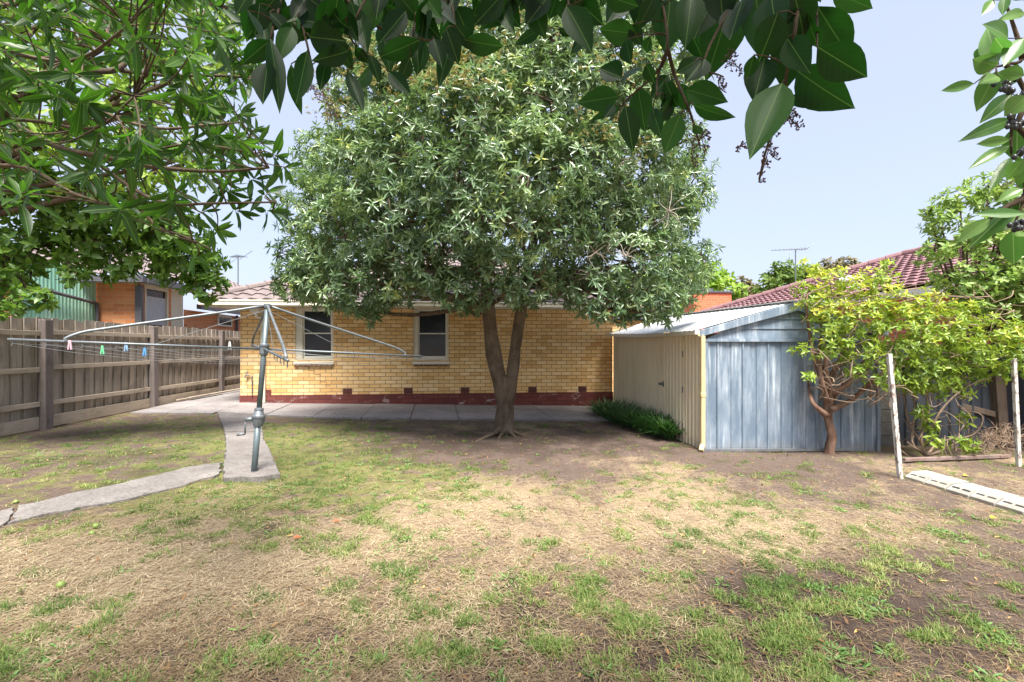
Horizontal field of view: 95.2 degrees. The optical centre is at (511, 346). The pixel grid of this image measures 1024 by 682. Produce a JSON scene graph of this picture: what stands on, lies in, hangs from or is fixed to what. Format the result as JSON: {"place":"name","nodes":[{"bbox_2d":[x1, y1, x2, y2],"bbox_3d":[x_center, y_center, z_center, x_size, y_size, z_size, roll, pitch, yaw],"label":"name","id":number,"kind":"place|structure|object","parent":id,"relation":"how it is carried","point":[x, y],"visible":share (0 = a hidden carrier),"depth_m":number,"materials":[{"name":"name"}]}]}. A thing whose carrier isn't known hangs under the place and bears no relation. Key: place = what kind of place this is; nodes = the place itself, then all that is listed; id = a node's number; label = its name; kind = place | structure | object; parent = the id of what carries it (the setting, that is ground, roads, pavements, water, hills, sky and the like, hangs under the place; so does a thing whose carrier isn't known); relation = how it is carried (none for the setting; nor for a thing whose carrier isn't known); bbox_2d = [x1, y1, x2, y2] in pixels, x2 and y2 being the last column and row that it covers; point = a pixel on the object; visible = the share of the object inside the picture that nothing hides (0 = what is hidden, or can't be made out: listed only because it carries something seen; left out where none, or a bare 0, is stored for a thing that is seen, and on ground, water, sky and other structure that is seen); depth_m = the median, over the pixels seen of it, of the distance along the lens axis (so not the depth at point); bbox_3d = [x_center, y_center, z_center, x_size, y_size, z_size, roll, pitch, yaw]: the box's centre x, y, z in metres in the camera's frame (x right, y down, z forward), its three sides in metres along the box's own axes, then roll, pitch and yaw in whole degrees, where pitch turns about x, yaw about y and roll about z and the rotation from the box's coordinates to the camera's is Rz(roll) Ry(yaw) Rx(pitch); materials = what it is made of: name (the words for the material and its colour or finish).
{"place":"outdoors","nodes":[
{"label":"outdoors","id":0,"kind":"place"},
{"bbox_2d":[0,462,222,526],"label":"garden path","id":1,"kind":"structure","parent":0,"point":[131,490],"depth_m":4.14,"materials":[{"name":"concrete"}]},
{"bbox_2d":[217,413,279,482],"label":"concrete path","id":2,"kind":"structure","parent":0,"point":[238,459],"depth_m":5.57,"materials":[{"name":"grey concrete"}]},
{"bbox_2d":[130,390,615,420],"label":"pavement","id":3,"kind":"structure","parent":0,"point":[226,402],"depth_m":9.52,"materials":[{"name":"concrete"}]},
{"bbox_2d":[176,392,223,400],"bbox_3d":[-7.358,1.180,11.073,0.060,0.024,1.706,0,0,-2],"label":"loose board","id":4,"kind":"object","parent":3,"relation":"on","point":[194,397],"visible":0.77,"depth_m":10.50,"materials":[{"name":"brown wood"}]},
{"bbox_2d":[188,388,239,397],"bbox_3d":[-7.333,1.160,11.729,0.060,0.024,2.404,0,0,-3],"label":"loose board","id":5,"kind":"object","parent":3,"relation":"on","point":[213,393],"visible":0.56,"depth_m":11.40,"materials":[{"name":"brown wood"}]},
{"bbox_2d":[0,408,1023,681],"bbox_3d":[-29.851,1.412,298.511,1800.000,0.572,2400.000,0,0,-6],"label":"ground","id":6,"kind":"structure","parent":0,"point":[522,456],"depth_m":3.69,"materials":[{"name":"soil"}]},
{"bbox_2d":[55,580,65,588],"bbox_3d":[-2.520,1.330,2.610,0.046,0.050,0.046,0,0,-6],"label":"fallen fruit","id":7,"kind":"object","parent":6,"relation":"on","point":[60,584],"visible":0.95,"depth_m":2.60,"materials":[{"name":"green food"}]},
{"bbox_2d":[88,529,95,535],"bbox_3d":[-2.992,1.329,3.329,0.040,0.043,0.040,0,0,-6],"label":"fallen fruit","id":8,"kind":"object","parent":6,"relation":"on","point":[93,532],"visible":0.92,"depth_m":3.32,"materials":[{"name":"green food"}]},
{"bbox_2d":[92,522,99,528],"bbox_3d":[-3.067,1.321,3.444,0.044,0.048,0.044,0,0,-6],"label":"fallen fruit","id":9,"kind":"object","parent":6,"relation":"on","point":[95,525],"visible":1,"depth_m":3.43,"materials":[{"name":"green food"}]},
{"bbox_2d":[0,153,232,321],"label":"plum tree","id":10,"kind":"object","parent":6,"relation":"on","point":[165,255],"visible":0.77,"depth_m":5.71,"materials":[{"name":"green plant"}]},
{"bbox_2d":[0,316,239,435],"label":"paling fence","id":11,"kind":"object","parent":6,"relation":"on","point":[43,388],"visible":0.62,"depth_m":8.13,"materials":[{"name":"brown wood"}]},
{"bbox_2d":[0,247,241,330],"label":"neighbour brick house","id":12,"kind":"structure","parent":6,"relation":"on","point":[125,302],"depth_m":10.19,"materials":[{"name":"orange brick"}]},
{"bbox_2d":[144,285,168,326],"bbox_3d":[-8.241,-0.780,10.809,0.070,1.180,0.830,0,0,-6],"label":"window","id":13,"kind":"structure","parent":12,"relation":"in","point":[156,300],"depth_m":10.83,"materials":[{"name":"grey glass"}]},
{"bbox_2d":[217,315,231,326],"bbox_3d":[-8.514,-0.740,13.821,0.088,0.320,0.800,0,0,-6],"label":"window","id":14,"kind":"structure","parent":12,"relation":"in","point":[220,318],"depth_m":13.75,"materials":[{"name":"grey glass"}]},
{"bbox_2d":[0,0,254,216],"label":"yellow green tree","id":15,"kind":"object","parent":6,"relation":"on","point":[121,82],"visible":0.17,"depth_m":5.48,"materials":[{"name":"green plant"}]},
{"bbox_2d":[0,0,302,279],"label":"long leaf tree","id":16,"kind":"object","parent":6,"relation":"on","point":[66,60],"visible":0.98,"depth_m":1.92,"materials":[{"name":"green plant"}]},
{"bbox_2d":[7,303,422,471],"bbox_3d":[-2.640,0.472,4.974,2.516,1.864,2.813,0,0,9],"label":"rotary clothesline","id":17,"kind":"object","parent":6,"relation":"on","point":[257,418],"visible":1,"depth_m":4.85,"materials":[{"name":"grey metal"}]},
{"bbox_2d":[67,340,71,349],"bbox_3d":[-3.786,-0.011,4.000,0.036,0.081,0.010,0,0,0],"label":"clothes peg","id":18,"kind":"object","parent":17,"relation":"attached to","point":[69,344],"visible":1,"depth_m":4.00,"materials":[{"name":"pink"}]},
{"bbox_2d":[198,245,669,405],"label":"brick house","id":19,"kind":"structure","parent":6,"relation":"on","point":[566,359],"depth_m":10.73,"materials":[{"name":"brick"}]},
{"bbox_2d":[229,251,251,283],"bbox_3d":[-12.771,-3.047,22.014,0.964,2.912,0.585,0,0,-29],"label":"television antenna","id":20,"kind":"object","parent":19,"relation":"on","point":[237,256],"visible":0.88,"depth_m":21.99,"materials":[{"name":"grey metal"}]},
{"bbox_2d":[295,308,332,359],"bbox_3d":[-4.454,-0.271,10.583,0.833,1.178,0.132,0,0,-6],"label":"window","id":21,"kind":"structure","parent":19,"relation":"in","point":[304,339],"depth_m":10.57,"materials":[{"name":"glass"}]},
{"bbox_2d":[414,308,448,359],"bbox_3d":[-1.872,-0.278,10.842,0.801,1.207,0.132,0,0,-6],"label":"window","id":22,"kind":"structure","parent":19,"relation":"in","point":[431,333],"depth_m":10.83,"materials":[{"name":"glass"}]},
{"bbox_2d":[263,0,724,441],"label":"evergreen tree","id":23,"kind":"object","parent":6,"relation":"on","point":[405,171],"visible":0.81,"depth_m":6.24,"materials":[{"name":"green plant"}]},
{"bbox_2d":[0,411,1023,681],"bbox_3d":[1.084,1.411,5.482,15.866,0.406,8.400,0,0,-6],"label":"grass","id":24,"kind":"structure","parent":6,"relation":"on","point":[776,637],"depth_m":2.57,"materials":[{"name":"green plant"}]},
{"bbox_2d":[0,415,1023,681],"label":"weeds","id":25,"kind":"object","parent":6,"relation":"on","point":[842,651],"visible":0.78,"depth_m":2.63,"materials":[{"name":"green plant"}]},
{"bbox_2d":[234,0,872,182],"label":"broad leaf tree","id":26,"kind":"object","parent":6,"relation":"on","point":[784,36],"visible":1,"depth_m":0.92,"materials":[{"name":"green plant"}]},
{"bbox_2d":[581,396,685,439],"bbox_3d":[2.150,1.235,8.549,1.391,0.452,3.586,0,0,-6],"label":"strap leaf plant","id":27,"kind":"object","parent":6,"relation":"on","point":[632,416],"visible":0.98,"depth_m":8.07,"materials":[{"name":"green plant"}]},
{"bbox_2d":[612,271,681,331],"bbox_3d":[6.247,-1.261,23.905,6.488,5.886,2.640,0,0,-6],"label":"background tree","id":28,"kind":"object","parent":6,"relation":"on","point":[648,307],"visible":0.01,"depth_m":23.32,"materials":[{"name":"green plant"}]},
{"bbox_2d":[659,254,749,305],"bbox_3d":[10.332,-1.868,26.182,6.155,7.283,3.989,0,0,-6],"label":"background tree","id":29,"kind":"object","parent":6,"relation":"on","point":[722,281],"visible":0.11,"depth_m":25.90,"materials":[{"name":"green plant"}]},
{"bbox_2d":[730,275,761,300],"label":"background tree","id":30,"kind":"object","parent":6,"relation":"on","point":[747,281],"visible":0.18,"depth_m":41.48,"materials":[{"name":"green plant"}]},
{"bbox_2d":[606,300,888,451],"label":"garden shed","id":31,"kind":"structure","parent":6,"relation":"on","point":[735,383],"depth_m":6.71,"materials":[{"name":"beige metal"}]},
{"bbox_2d":[658,336,684,441],"bbox_3d":[2.575,0.659,7.586,0.110,1.648,0.840,0,0,-6],"label":"door","id":32,"kind":"structure","parent":31,"relation":"in","point":[673,347],"depth_m":7.51,"materials":[{"name":"beige metal"}]},
{"bbox_2d":[751,257,826,294],"bbox_3d":[20.197,-2.357,34.044,5.766,8.309,3.158,0,0,-6],"label":"background tree","id":33,"kind":"object","parent":6,"relation":"on","point":[784,275],"visible":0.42,"depth_m":33.52,"materials":[{"name":"green plant"}]},
{"bbox_2d":[818,255,861,271],"bbox_3d":[26.636,-2.791,37.993,3.975,9.178,3.256,0,0,36],"label":"background tree","id":34,"kind":"object","parent":6,"relation":"on","point":[838,261],"visible":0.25,"depth_m":37.61,"materials":[{"name":"green plant"}]},
{"bbox_2d":[682,236,1023,343],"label":"neighbour house","id":35,"kind":"structure","parent":6,"relation":"on","point":[912,274],"depth_m":12.81,"materials":[{"name":"red tile"}]},
{"bbox_2d":[774,243,814,281],"bbox_3d":[13.236,-3.259,21.937,2.043,3.153,0.669,0,0,-6],"label":"television antenna","id":36,"kind":"object","parent":35,"relation":"on","point":[795,255],"visible":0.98,"depth_m":21.98,"materials":[{"name":"grey metal"}]},
{"bbox_2d":[881,371,892,446],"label":"block pier","id":37,"kind":"structure","parent":6,"relation":"on","point":[886,432],"depth_m":7.17,"materials":[{"name":"grey concrete"}]},
{"bbox_2d":[886,354,902,478],"bbox_3d":[4.364,0.823,5.327,0.197,1.471,0.041,0,0,-8],"label":"white post","id":38,"kind":"object","parent":6,"relation":"on","point":[894,415],"visible":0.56,"depth_m":5.31,"materials":[{"name":"paint"}]},
{"bbox_2d":[786,257,1023,454],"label":"lemon tree","id":39,"kind":"object","parent":6,"relation":"on","point":[827,379],"visible":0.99,"depth_m":6.24,"materials":[{"name":"green plant"}]},
{"bbox_2d":[905,470,945,484],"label":"edging block","id":40,"kind":"structure","parent":6,"relation":"on","point":[923,476],"depth_m":5.22,"materials":[{"name":"grey concrete"}]},
{"bbox_2d":[925,476,968,490],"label":"edging block","id":41,"kind":"structure","parent":6,"relation":"on","point":[942,482],"depth_m":4.98,"materials":[{"name":"grey concrete"}]},
{"bbox_2d":[881,344,1023,446],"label":"steel fence","id":42,"kind":"object","parent":6,"relation":"on","point":[982,399],"visible":0.23,"depth_m":7.35,"materials":[{"name":"grey metal"}]},
{"bbox_2d":[902,454,1010,461],"bbox_3d":[6.015,1.506,6.300,1.821,0.085,0.050,0,0,-12],"label":"rail","id":43,"kind":"object","parent":6,"relation":"on","point":[936,458],"visible":0.92,"depth_m":6.26,"materials":[{"name":"brown wood"}]},
{"bbox_2d":[890,335,1023,460],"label":"climbing shrub","id":44,"kind":"object","parent":6,"relation":"on","point":[922,413],"visible":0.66,"depth_m":6.40,"materials":[{"name":"green plant"}]},
{"bbox_2d":[910,171,1023,354],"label":"privet tree","id":45,"kind":"object","parent":6,"relation":"on","point":[994,282],"visible":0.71,"depth_m":6.97,"materials":[{"name":"green plant"}]},
{"bbox_2d":[946,483,990,497],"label":"edging block","id":46,"kind":"structure","parent":6,"relation":"on","point":[966,490],"depth_m":4.76,"materials":[{"name":"grey concrete"}]},
{"bbox_2d":[942,0,1023,263],"bbox_3d":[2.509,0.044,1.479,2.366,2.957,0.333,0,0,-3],"label":"laurel tree","id":47,"kind":"object","parent":6,"relation":"on","point":[995,45],"visible":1,"depth_m":1.45,"materials":[{"name":"green plant"}]},
{"bbox_2d":[957,367,1009,446],"bbox_3d":[7.294,0.944,7.358,1.037,1.262,0.132,0,0,-2],"label":"timber post","id":48,"kind":"object","parent":6,"relation":"on","point":[998,412],"visible":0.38,"depth_m":7.32,"materials":[{"name":"brown wood"}]},
{"bbox_2d":[970,489,1019,506],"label":"edging block","id":49,"kind":"structure","parent":6,"relation":"on","point":[992,497],"depth_m":4.52,"materials":[{"name":"grey concrete"}]},
{"bbox_2d":[969,418,1023,456],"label":"dead brush","id":50,"kind":"object","parent":6,"relation":"on","point":[991,437],"visible":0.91,"depth_m":6.74,"materials":[{"name":"brown plant"}]},
{"bbox_2d":[996,497,1023,515],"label":"edging block","id":51,"kind":"structure","parent":6,"relation":"on","point":[1015,504],"depth_m":4.32,"materials":[{"name":"grey concrete"}]},
{"bbox_2d":[1011,358,1021,466],"bbox_3d":[6.545,0.883,6.064,0.141,1.450,0.045,0,0,-13],"label":"white post","id":52,"kind":"object","parent":6,"relation":"on","point":[1016,415],"visible":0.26,"depth_m":6.05,"materials":[{"name":"paint"}]},
{"bbox_2d":[0,0,1023,331],"label":"sky","id":53,"kind":"structure","parent":0,"point":[855,182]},
{"bbox_2d":[1,415,1023,681],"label":"leaf litter","id":54,"kind":"object","parent":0,"point":[533,555],"visible":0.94,"depth_m":2.94,"materials":[{"name":"brown plant"}]}
]}

